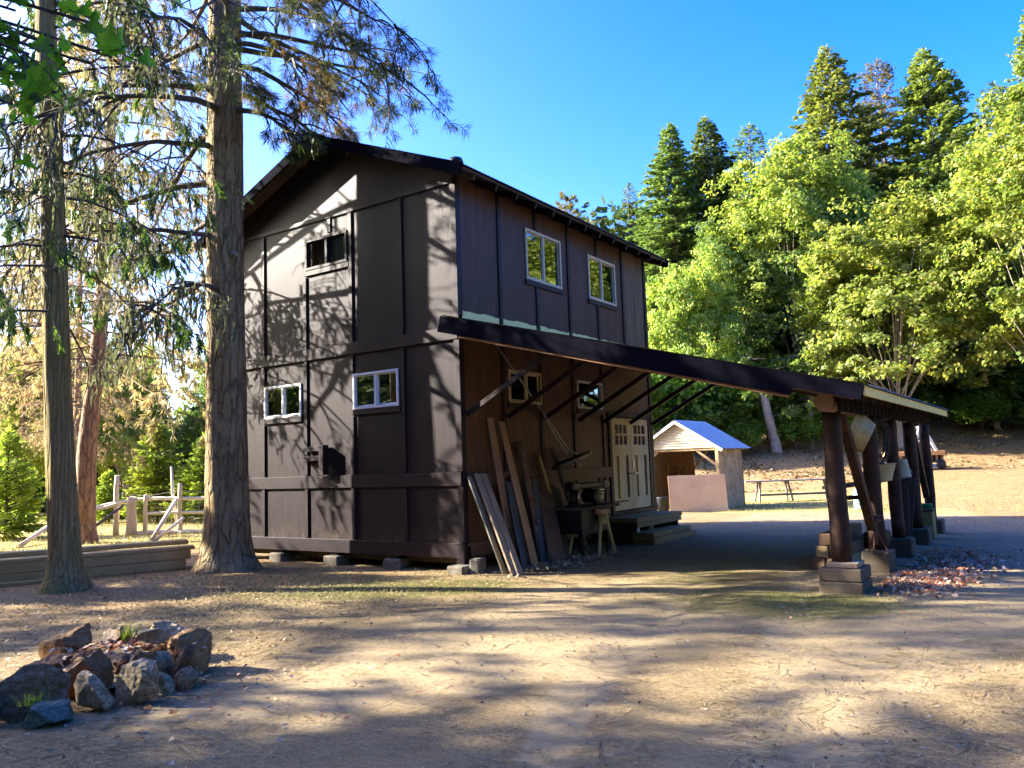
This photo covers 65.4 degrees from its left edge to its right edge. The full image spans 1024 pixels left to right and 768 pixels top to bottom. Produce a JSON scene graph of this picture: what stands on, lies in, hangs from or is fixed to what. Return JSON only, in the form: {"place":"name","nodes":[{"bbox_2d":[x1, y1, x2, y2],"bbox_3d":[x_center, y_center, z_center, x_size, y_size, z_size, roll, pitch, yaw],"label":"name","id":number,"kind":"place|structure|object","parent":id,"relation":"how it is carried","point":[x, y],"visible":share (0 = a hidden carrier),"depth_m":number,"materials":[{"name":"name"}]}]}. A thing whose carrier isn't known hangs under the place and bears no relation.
{"place":"outdoors","nodes":[
{"label":"outdoors","id":0,"kind":"place"},
{"bbox_2d":[0,489,1000,551],"bbox_3d":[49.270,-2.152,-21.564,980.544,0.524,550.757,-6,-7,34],"label":"lawn","id":1,"kind":"structure","parent":0,"point":[749,496],"depth_m":24.54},
{"bbox_2d":[0,347,44,481],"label":"maple tree","id":2,"kind":"object","parent":1,"relation":"on","point":[27,453],"visible":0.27,"depth_m":36.46,"materials":[{"name":"green plant"}]},
{"bbox_2d":[0,427,46,539],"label":"young fir","id":3,"kind":"object","parent":1,"relation":"on","point":[11,482],"visible":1,"depth_m":23.32,"materials":[{"name":"green plant"}]},
{"bbox_2d":[0,241,107,508],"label":"pine tree","id":4,"kind":"object","parent":1,"relation":"on","point":[14,401],"visible":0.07,"depth_m":36.10,"materials":[{"name":"green plant"}]},
{"bbox_2d":[0,173,180,481],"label":"pine tree","id":5,"kind":"object","parent":1,"relation":"on","point":[77,395],"visible":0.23,"depth_m":30.07,"materials":[{"name":"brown plant"}]},
{"bbox_2d":[0,517,202,555],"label":"dry weeds","id":6,"kind":"object","parent":1,"relation":"on","point":[100,533],"visible":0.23,"depth_m":21.98,"materials":[{"name":"beige plant"}]},
{"bbox_2d":[0,0,206,543],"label":"pine tree","id":7,"kind":"object","parent":1,"relation":"on","point":[86,461],"visible":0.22,"depth_m":21.10,"materials":[{"name":"green plant"}]},
{"bbox_2d":[96,470,125,523],"bbox_3d":[-16.150,4.518,31.712,1.864,2.392,1.909,-7,-8,42],"label":"young fir","id":8,"kind":"object","parent":1,"relation":"on","point":[106,495],"visible":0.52,"depth_m":31.56,"materials":[{"name":"green plant"}]},
{"bbox_2d":[72,345,180,506],"bbox_3d":[-18.105,2.216,38.217,4.763,8.479,4.957,-4,-6,15],"label":"maple tree","id":9,"kind":"object","parent":1,"relation":"on","point":[127,437],"visible":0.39,"depth_m":37.07,"materials":[{"name":"green plant"}]},
{"bbox_2d":[96,475,204,535],"bbox_3d":[-9.914,3.544,23.293,7.306,1.866,0.365,-2,-6,2],"label":"corral fence","id":10,"kind":"object","parent":1,"relation":"on","point":[131,518],"visible":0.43,"depth_m":23.24,"materials":[{"name":"wood"}]},
{"bbox_2d":[119,419,189,522],"bbox_3d":[-13.499,3.434,30.534,3.030,4.395,3.103,0,-6,-23],"label":"young fir","id":11,"kind":"object","parent":1,"relation":"on","point":[148,474],"visible":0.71,"depth_m":30.09,"materials":[{"name":"green plant"}]},
{"bbox_2d":[159,431,205,522],"bbox_3d":[-11.418,3.544,29.408,2.692,3.654,2.629,-3,-6,10],"label":"young fir","id":12,"kind":"object","parent":1,"relation":"on","point":[190,480],"visible":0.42,"depth_m":28.88,"materials":[{"name":"green plant"}]},
{"bbox_2d":[173,369,205,473],"bbox_3d":[-14.383,2.303,40.082,4.481,8.472,4.597,-6,-7,34],"label":"maple tree","id":13,"kind":"object","parent":1,"relation":"on","point":[192,422],"visible":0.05,"depth_m":39.13,"materials":[{"name":"green plant"}]},
{"bbox_2d":[668,474,727,511],"bbox_3d":[5.829,3.433,25.006,1.800,1.160,0.021,-2,-15,1],"label":"plywood sheet","id":14,"kind":"object","parent":1,"relation":"on","point":[697,493],"visible":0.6,"depth_m":25.00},
{"bbox_2d":[744,478,826,501],"bbox_3d":[10.089,3.858,28.814,3.384,0.804,0.685,-2,-6,0],"label":"trestle bench","id":15,"kind":"object","parent":1,"relation":"on","point":[786,482],"visible":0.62,"depth_m":28.78,"materials":[{"name":"brown wood"}]},
{"bbox_2d":[709,471,1023,513],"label":"dry grass","id":16,"kind":"structure","parent":1,"relation":"on","point":[797,505],"depth_m":25.65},
{"bbox_2d":[0,420,1023,767],"bbox_3d":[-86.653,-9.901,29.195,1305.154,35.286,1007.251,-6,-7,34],"label":"ground","id":17,"kind":"structure","parent":0,"point":[426,734],"depth_m":6.43,"materials":[{"name":"soil"}]},
{"bbox_2d":[0,663,72,723],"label":"rock","id":18,"kind":"object","parent":17,"relation":"on","point":[38,679],"visible":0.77,"depth_m":5.67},
{"bbox_2d":[22,698,72,729],"bbox_3d":[-3.215,2.303,5.531,0.293,0.199,0.231,-3,-6,-9],"label":"rock","id":19,"kind":"object","parent":17,"relation":"on","point":[41,714],"visible":0.94,"depth_m":5.46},
{"bbox_2d":[38,623,91,659],"bbox_3d":[-3.996,2.399,7.166,0.599,0.478,0.291,1,-4,10],"label":"rock","id":20,"kind":"object","parent":17,"relation":"on","point":[77,638],"visible":0.53,"depth_m":7.10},
{"bbox_2d":[0,0,155,169],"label":"maple tree","id":21,"kind":"object","parent":17,"relation":"on","point":[34,80],"visible":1,"depth_m":4.13,"materials":[{"name":"green plant"}]},
{"bbox_2d":[66,648,113,698],"bbox_3d":[-3.311,2.274,6.121,0.430,0.460,0.326,-1,-6,-10],"label":"rock","id":22,"kind":"object","parent":17,"relation":"on","point":[98,662],"visible":0.45,"depth_m":6.08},
{"bbox_2d":[0,559,185,582],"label":"stacked timber","id":23,"kind":"object","parent":17,"relation":"on","point":[133,568],"visible":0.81,"depth_m":13.84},
{"bbox_2d":[0,550,190,574],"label":"stacked timber","id":24,"kind":"object","parent":23,"relation":"on","point":[27,567],"visible":0.81,"depth_m":13.81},
{"bbox_2d":[0,544,194,564],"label":"stacked timber","id":25,"kind":"object","parent":24,"relation":"on","point":[98,554],"visible":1,"depth_m":13.87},
{"bbox_2d":[0,539,187,557],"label":"stacked timber","id":26,"kind":"object","parent":25,"relation":"on","point":[23,553],"visible":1,"depth_m":14.14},
{"bbox_2d":[74,670,115,709],"bbox_3d":[-3.059,2.241,5.848,0.337,0.258,0.187,-5,-6,26],"label":"rock","id":27,"kind":"object","parent":17,"relation":"on","point":[91,691],"visible":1,"depth_m":5.77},
{"bbox_2d":[61,649,149,688],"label":"planter soil","id":28,"kind":"structure","parent":17,"relation":"on","point":[68,667],"depth_m":6.62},
{"bbox_2d":[46,635,207,670],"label":"planter leaves","id":29,"kind":"object","parent":28,"relation":"on","point":[115,645],"visible":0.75,"depth_m":6.82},
{"bbox_2d":[23,397,204,513],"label":"thicket","id":30,"kind":"object","parent":17,"relation":"on","point":[42,489],"visible":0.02,"depth_m":45.55,"materials":[{"name":"green plant"}]},
{"bbox_2d":[0,0,255,594],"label":"cedar tree","id":31,"kind":"object","parent":17,"relation":"on","point":[65,571],"visible":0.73,"depth_m":12.34,"materials":[{"name":"green plant"}]},
{"bbox_2d":[115,658,159,704],"bbox_3d":[-2.773,2.234,5.953,0.292,0.341,0.286,3,-7,-38],"label":"rock","id":32,"kind":"object","parent":17,"relation":"on","point":[137,680],"visible":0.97,"depth_m":5.90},
{"bbox_2d":[136,628,167,643],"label":"rock","id":33,"kind":"object","parent":17,"relation":"on","point":[157,636],"visible":1,"depth_m":6.74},
{"bbox_2d":[142,621,185,651],"bbox_3d":[-3.221,2.394,7.428,0.407,0.396,0.333,1,-4,-12],"label":"rock","id":34,"kind":"object","parent":17,"relation":"on","point":[170,629],"visible":0.27,"depth_m":7.34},
{"bbox_2d":[0,637,356,767],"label":"leaves round rocks","id":35,"kind":"object","parent":17,"relation":"on","point":[170,712],"visible":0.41,"depth_m":5.77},
{"bbox_2d":[168,642,196,678],"bbox_3d":[-2.691,2.296,6.481,0.147,0.435,0.159,25,-11,-7],"label":"rock","id":36,"kind":"object","parent":17,"relation":"on","point":[185,657],"visible":0.61,"depth_m":6.44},
{"bbox_2d":[173,665,198,691],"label":"rock","id":37,"kind":"object","parent":17,"relation":"on","point":[185,679],"visible":0.79,"depth_m":6.26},
{"bbox_2d":[167,628,211,675],"bbox_3d":[-2.776,2.337,6.883,0.362,0.434,0.406,1,-7,-29],"label":"rock","id":38,"kind":"object","parent":17,"relation":"on","point":[201,637],"visible":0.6,"depth_m":6.84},
{"bbox_2d":[0,0,473,574],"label":"pine tree","id":39,"kind":"object","parent":17,"relation":"on","point":[226,546],"visible":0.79,"depth_m":13.99,"materials":[{"name":"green plant"}]},
{"bbox_2d":[0,543,801,751],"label":"bark litter","id":40,"kind":"object","parent":17,"relation":"on","point":[192,590],"visible":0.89,"depth_m":10.64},
{"bbox_2d":[194,130,668,574],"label":"wooden barn","id":41,"kind":"structure","parent":17,"relation":"on","point":[369,386],"depth_m":14.53,"materials":[{"name":"paint"}]},
{"bbox_2d":[263,383,302,424],"bbox_3d":[-4.361,0.393,15.385,1.130,0.730,0.215,-6,-7,34],"label":"window","id":42,"kind":"structure","parent":41,"relation":"in","point":[281,414],"depth_m":15.38,"materials":[{"name":"wood"}]},
{"bbox_2d":[304,230,347,276],"bbox_3d":[-3.422,-2.428,14.952,1.180,0.690,0.225,-6,-7,34],"label":"window","id":43,"kind":"structure","parent":41,"relation":"in","point":[339,246],"depth_m":14.90,"materials":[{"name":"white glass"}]},
{"bbox_2d":[351,368,400,414],"bbox_3d":[-2.341,0.151,14.019,1.150,0.740,0.215,-6,-7,34],"label":"window","id":44,"kind":"structure","parent":41,"relation":"in","point":[371,404],"depth_m":13.98,"materials":[{"name":"wood"}]},
{"bbox_2d":[508,369,543,409],"bbox_3d":[0.228,0.115,14.492,0.085,0.690,1.120,-6,-7,34],"label":"window","id":45,"kind":"structure","parent":41,"relation":"in","point":[513,403],"depth_m":14.52,"materials":[{"name":"beige wood"}]},
{"bbox_2d":[496,345,591,469],"bbox_3d":[0.670,0.488,14.548,0.131,2.167,2.993,-6,-7,35],"label":"pole saw","id":46,"kind":"object","parent":41,"relation":"attached to","point":[567,462],"visible":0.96,"depth_m":14.78,"materials":[{"name":"wood"}]},
{"bbox_2d":[524,227,563,294],"bbox_3d":[0.598,-2.355,15.412,0.085,1.080,1.340,-6,-7,34],"label":"window","id":47,"kind":"structure","parent":41,"relation":"in","point":[542,283],"depth_m":15.40,"materials":[{"name":"white wood"}]},
{"bbox_2d":[587,254,617,310],"bbox_3d":[1.945,-2.190,17.373,0.085,1.050,1.310,-6,-7,34],"label":"window","id":48,"kind":"structure","parent":41,"relation":"in","point":[601,302],"depth_m":17.36,"materials":[{"name":"white wood"}]},
{"bbox_2d":[611,418,633,510],"bbox_3d":[2.411,1.747,17.432,0.121,2.000,0.920,-6,-7,34],"label":"door","id":49,"kind":"structure","parent":41,"relation":"in","point":[622,466],"depth_m":17.44,"materials":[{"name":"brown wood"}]},
{"bbox_2d":[629,419,650,508],"bbox_3d":[2.936,1.806,18.198,0.121,2.000,0.920,-6,-7,34],"label":"door","id":50,"kind":"structure","parent":41,"relation":"in","point":[639,453],"depth_m":18.19,"materials":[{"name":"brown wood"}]},
{"bbox_2d":[193,565,676,636],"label":"dry stalks","id":51,"kind":"object","parent":17,"relation":"on","point":[374,592],"visible":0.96,"depth_m":10.63,"materials":[{"name":"beige plant"}]},
{"bbox_2d":[467,476,506,573],"bbox_3d":[-0.396,2.204,12.500,0.030,1.635,0.100,-32,-22,28],"label":"leaning plank","id":52,"kind":"object","parent":17,"relation":"on","point":[487,526],"visible":0.98,"depth_m":12.47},
{"bbox_2d":[474,473,516,575],"bbox_3d":[-0.268,2.176,12.469,0.042,1.801,0.115,-39,-34,26],"label":"leaning plank","id":53,"kind":"object","parent":17,"relation":"on","point":[496,527],"visible":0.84,"depth_m":12.43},
{"bbox_2d":[487,417,515,564],"bbox_3d":[-0.160,1.789,13.305,0.042,2.493,0.150,-13,-6,33],"label":"leaning plank","id":54,"kind":"object","parent":17,"relation":"on","point":[499,471],"visible":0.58,"depth_m":13.30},
{"bbox_2d":[480,473,523,574],"bbox_3d":[-0.167,2.191,12.599,0.040,1.807,0.120,-40,-35,26],"label":"leaning plank","id":55,"kind":"object","parent":17,"relation":"on","point":[503,528],"visible":0.88,"depth_m":12.55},
{"bbox_2d":[2,563,1020,767],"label":"twig litter","id":56,"kind":"object","parent":17,"relation":"on","point":[978,740],"visible":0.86,"depth_m":5.92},
{"bbox_2d":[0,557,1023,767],"bbox_3d":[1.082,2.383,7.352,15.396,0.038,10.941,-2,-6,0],"label":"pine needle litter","id":57,"kind":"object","parent":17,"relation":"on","point":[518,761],"visible":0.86,"depth_m":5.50,"materials":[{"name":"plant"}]},
{"bbox_2d":[1,544,1023,767],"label":"fallen leaves","id":58,"kind":"object","parent":17,"relation":"on","point":[347,717],"visible":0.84,"depth_m":6.80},
{"bbox_2d":[2,544,1023,767],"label":"yard grit","id":59,"kind":"object","parent":17,"relation":"on","point":[880,754],"visible":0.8,"depth_m":6.84,"materials":[{"name":"gravel"}]},
{"bbox_2d":[2,562,1023,767],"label":"bark crumbs","id":60,"kind":"object","parent":17,"relation":"on","point":[825,757],"visible":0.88,"depth_m":5.69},
{"bbox_2d":[505,481,527,568],"bbox_3d":[0.076,2.313,13.152,0.031,1.587,0.120,-33,-39,28],"label":"leaning plank","id":61,"kind":"object","parent":17,"relation":"on","point":[516,525],"visible":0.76,"depth_m":13.12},
{"bbox_2d":[498,421,537,567],"bbox_3d":[0.102,1.799,13.198,0.040,2.557,0.140,-27,-25,30],"label":"leaning plank","id":62,"kind":"object","parent":17,"relation":"on","point":[520,502],"visible":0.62,"depth_m":13.16,"materials":[{"name":"brown wood"}]},
{"bbox_2d":[516,442,538,561],"bbox_3d":[0.298,2.036,13.871,0.025,2.094,0.180,-18,-16,32],"label":"leaning plank","id":63,"kind":"object","parent":17,"relation":"on","point":[520,447],"visible":0.54,"depth_m":13.82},
{"bbox_2d":[521,448,540,561],"bbox_3d":[0.351,2.074,13.771,0.035,2.055,0.150,-24,-25,31],"label":"leaning plank","id":64,"kind":"object","parent":17,"relation":"on","point":[530,494],"visible":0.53,"depth_m":13.81,"materials":[{"name":"brown wood"}]},
{"bbox_2d":[531,476,546,562],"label":"leaning plank","id":65,"kind":"object","parent":17,"relation":"on","point":[541,539],"visible":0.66,"depth_m":13.67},
{"bbox_2d":[535,477,564,561],"bbox_3d":[0.667,2.385,13.871,0.400,1.820,0.030,33,-60,-31],"label":"leaning board","id":66,"kind":"object","parent":17,"relation":"on","point":[552,532],"visible":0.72,"depth_m":13.79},
{"bbox_2d":[493,547,632,578],"bbox_3d":[1.052,2.953,13.436,1.370,0.109,4.599,-6,-7,34],"label":"chip heap","id":67,"kind":"object","parent":17,"relation":"on","point":[572,560],"visible":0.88,"depth_m":13.01,"materials":[{"name":"brown wood"}]},
{"bbox_2d":[554,478,619,556],"bbox_3d":[1.347,2.432,14.616,0.700,1.370,1.420,-6,-7,34],"label":"radial arm saw","id":68,"kind":"object","parent":17,"relation":"on","point":[574,517],"visible":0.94,"depth_m":14.18,"materials":[{"name":"grey wood"}]},
{"bbox_2d":[568,514,616,555],"bbox_3d":[1.452,2.737,14.490,0.678,0.751,0.694,-6,-7,34],"label":"trestle","id":69,"kind":"object","parent":17,"relation":"on","point":[603,518],"visible":0.49,"depth_m":14.36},
{"bbox_2d":[601,512,1023,568],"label":"gravel drive","id":70,"kind":"structure","parent":17,"relation":"on","point":[766,535],"depth_m":15.83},
{"bbox_2d":[609,511,694,544],"bbox_3d":[3.011,3.050,16.994,1.160,0.520,2.450,-6,-7,34],"label":"door step","id":71,"kind":"object","parent":70,"relation":"on","point":[666,528],"depth_m":16.35,"materials":[{"name":"brown wood"}]},
{"bbox_2d":[437,315,948,594],"bbox_3d":[3.950,0.974,14.377,6.292,4.123,8.842,-6,-7,34],"label":"lean to","id":72,"kind":"object","parent":70,"relation":"on","point":[837,402],"visible":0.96,"depth_m":11.07,"materials":[{"name":"brown wood"}]},
{"bbox_2d":[843,414,875,454],"bbox_3d":[4.695,0.652,10.879,0.509,0.634,0.620,-6,-7,34],"label":"wash tub","id":73,"kind":"object","parent":72,"relation":"hanging from","point":[862,427],"visible":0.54,"depth_m":10.66,"materials":[{"name":"metal"}]},
{"bbox_2d":[589,514,1023,572],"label":"drive gravel","id":74,"kind":"structure","parent":70,"relation":"on","point":[826,530],"depth_m":15.87,"materials":[{"name":"gravel"}]},
{"bbox_2d":[901,477,915,536],"bbox_3d":[6.903,2.255,14.020,0.417,1.235,0.379,-6,-7,34],"label":"dark board","id":75,"kind":"object","parent":70,"relation":"on","point":[908,486],"visible":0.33,"depth_m":14.04,"materials":[{"name":"brown wood"}]},
{"bbox_2d":[876,546,1021,599],"bbox_3d":[6.268,2.562,11.160,1.509,0.078,5.747,-6,-7,34],"label":"leaf heap","id":76,"kind":"object","parent":17,"relation":"on","point":[942,563],"visible":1,"depth_m":10.78,"materials":[{"name":"brown plant"}]},
{"bbox_2d":[0,0,1023,418],"label":"sky","id":77,"kind":"structure","parent":0,"point":[570,97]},
{"bbox_2d":[245,570,1012,624],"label":"green grass","id":78,"kind":"structure","parent":0,"point":[813,600],"depth_m":9.39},
{"bbox_2d":[653,420,750,508],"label":"open shed","id":79,"kind":"structure","parent":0,"point":[677,443],"depth_m":26.35,"materials":[{"name":"wood"}]},
{"bbox_2d":[653,403,1023,518],"bbox_3d":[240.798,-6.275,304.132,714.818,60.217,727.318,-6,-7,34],"label":"hillside","id":80,"kind":"structure","parent":0,"point":[1009,451],"depth_m":38.14,"materials":[{"name":"soil"}]},
{"bbox_2d":[614,182,650,296],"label":"fir tree","id":81,"kind":"object","parent":80,"relation":"on","point":[629,216],"visible":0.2,"depth_m":61.42,"materials":[{"name":"green plant"}]},
{"bbox_2d":[650,373,683,423],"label":"shrub","id":82,"kind":"object","parent":80,"relation":"on","point":[655,396],"depth_m":41.42,"materials":[{"name":"green plant"}]},
{"bbox_2d":[652,388,690,434],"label":"shrub","id":83,"kind":"object","parent":80,"relation":"on","point":[657,427],"visible":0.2,"depth_m":42.25,"materials":[{"name":"green plant"}]},
{"bbox_2d":[624,122,756,362],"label":"fir tree","id":84,"kind":"object","parent":80,"relation":"on","point":[677,170],"visible":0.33,"depth_m":55.58,"materials":[{"name":"green plant"}]},
{"bbox_2d":[645,240,753,403],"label":"maple tree","id":85,"kind":"object","parent":80,"relation":"on","point":[677,301],"visible":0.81,"depth_m":44.88,"materials":[{"name":"green plant"}]},
{"bbox_2d":[652,345,757,417],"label":"shrub","id":86,"kind":"object","parent":80,"relation":"on","point":[698,386],"visible":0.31,"depth_m":42.51,"materials":[{"name":"green plant"}]},
{"bbox_2d":[672,394,757,452],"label":"shrub","id":87,"kind":"object","parent":80,"relation":"on","point":[715,419],"visible":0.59,"depth_m":41.98,"materials":[{"name":"green plant"}]},
{"bbox_2d":[658,115,806,361],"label":"fir tree","id":88,"kind":"object","parent":80,"relation":"on","point":[708,161],"visible":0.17,"depth_m":56.83,"materials":[{"name":"green plant"}]},
{"bbox_2d":[689,216,790,365],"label":"maple tree","id":89,"kind":"object","parent":80,"relation":"on","point":[760,344],"visible":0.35,"depth_m":48.58,"materials":[{"name":"green plant"}]},
{"bbox_2d":[722,417,766,450],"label":"shrub","id":90,"kind":"object","parent":80,"relation":"on","point":[746,433],"visible":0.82,"depth_m":41.58,"materials":[{"name":"green plant"}]},
{"bbox_2d":[694,357,795,431],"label":"shrub","id":91,"kind":"object","parent":80,"relation":"on","point":[759,416],"visible":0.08,"depth_m":43.45,"materials":[{"name":"green plant"}]},
{"bbox_2d":[726,122,794,353],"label":"fir tree","id":92,"kind":"object","parent":80,"relation":"on","point":[740,154],"visible":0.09,"depth_m":59.69,"materials":[{"name":"green plant"}]},
{"bbox_2d":[731,355,820,453],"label":"tree trunk","id":93,"kind":"object","parent":80,"relation":"on","point":[795,365],"visible":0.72,"depth_m":42.22,"materials":[{"name":"grey plant"}]},
{"bbox_2d":[693,128,881,414],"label":"maple tree","id":94,"kind":"object","parent":80,"relation":"on","point":[794,191],"visible":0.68,"depth_m":49.42,"materials":[{"name":"green plant"}]},
{"bbox_2d":[765,410,822,449],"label":"shrub","id":95,"kind":"object","parent":80,"relation":"on","point":[787,429],"visible":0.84,"depth_m":42.44,"materials":[{"name":"green plant"}]},
{"bbox_2d":[577,195,1023,374],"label":"wood","id":96,"kind":"object","parent":80,"relation":"on","point":[602,222],"visible":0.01,"depth_m":62.05,"materials":[{"name":"green plant"}]},
{"bbox_2d":[729,195,887,363],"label":"maple tree","id":97,"kind":"object","parent":80,"relation":"on","point":[790,267],"visible":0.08,"depth_m":51.10,"materials":[{"name":"green plant"}]},
{"bbox_2d":[768,353,851,448],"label":"tree trunk","id":98,"kind":"object","parent":80,"relation":"on","point":[778,362],"visible":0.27,"depth_m":44.52,"materials":[{"name":"plant"}]},
{"bbox_2d":[694,415,1023,492],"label":"bank leaf litter","id":99,"kind":"object","parent":80,"relation":"on","point":[792,473],"visible":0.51,"depth_m":39.22,"materials":[{"name":"brown plant"}]},
{"bbox_2d":[849,58,915,184],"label":"dying fir","id":100,"kind":"object","parent":80,"relation":"on","point":[885,74],"visible":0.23,"depth_m":62.17,"materials":[{"name":"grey plant"}]},
{"bbox_2d":[770,44,1009,372],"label":"fir tree","id":101,"kind":"object","parent":80,"relation":"on","point":[827,96],"visible":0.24,"depth_m":56.82,"materials":[{"name":"green plant"}]},
{"bbox_2d":[787,176,1023,447],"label":"maple tree","id":102,"kind":"object","parent":80,"relation":"on","point":[895,280],"visible":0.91,"depth_m":41.23,"materials":[{"name":"green plant"}]},
{"bbox_2d":[891,385,949,426],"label":"shrub","id":103,"kind":"object","parent":80,"relation":"on","point":[924,396],"visible":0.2,"depth_m":47.43,"materials":[{"name":"green plant"}]},
{"bbox_2d":[863,46,1023,403],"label":"fir tree","id":104,"kind":"object","parent":80,"relation":"on","point":[926,102],"visible":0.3,"depth_m":54.42,"materials":[{"name":"green plant"}]},
{"bbox_2d":[878,165,1023,354],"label":"maple tree","id":105,"kind":"object","parent":80,"relation":"on","point":[935,189],"visible":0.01,"depth_m":51.86,"materials":[{"name":"green plant"}]},
{"bbox_2d":[931,81,1023,367],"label":"maple tree","id":106,"kind":"object","parent":80,"relation":"on","point":[1000,170],"visible":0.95,"depth_m":38.12,"materials":[{"name":"green plant"}]},
{"bbox_2d":[940,389,1019,432],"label":"shrub","id":107,"kind":"object","parent":80,"relation":"on","point":[979,408],"visible":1,"depth_m":45.80,"materials":[{"name":"green plant"}]},
{"bbox_2d":[942,375,1023,425],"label":"shrub","id":108,"kind":"object","parent":80,"relation":"on","point":[984,389],"visible":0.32,"depth_m":46.94,"materials":[{"name":"green plant"}]},
{"bbox_2d":[943,343,1023,429],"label":"shrub","id":109,"kind":"object","parent":80,"relation":"on","point":[975,371],"visible":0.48,"depth_m":46.79,"materials":[{"name":"green plant"}]},
{"bbox_2d":[987,9,1023,370],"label":"fir tree","id":110,"kind":"object","parent":80,"relation":"on","point":[1018,68],"visible":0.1,"depth_m":57.87,"materials":[{"name":"green plant"}]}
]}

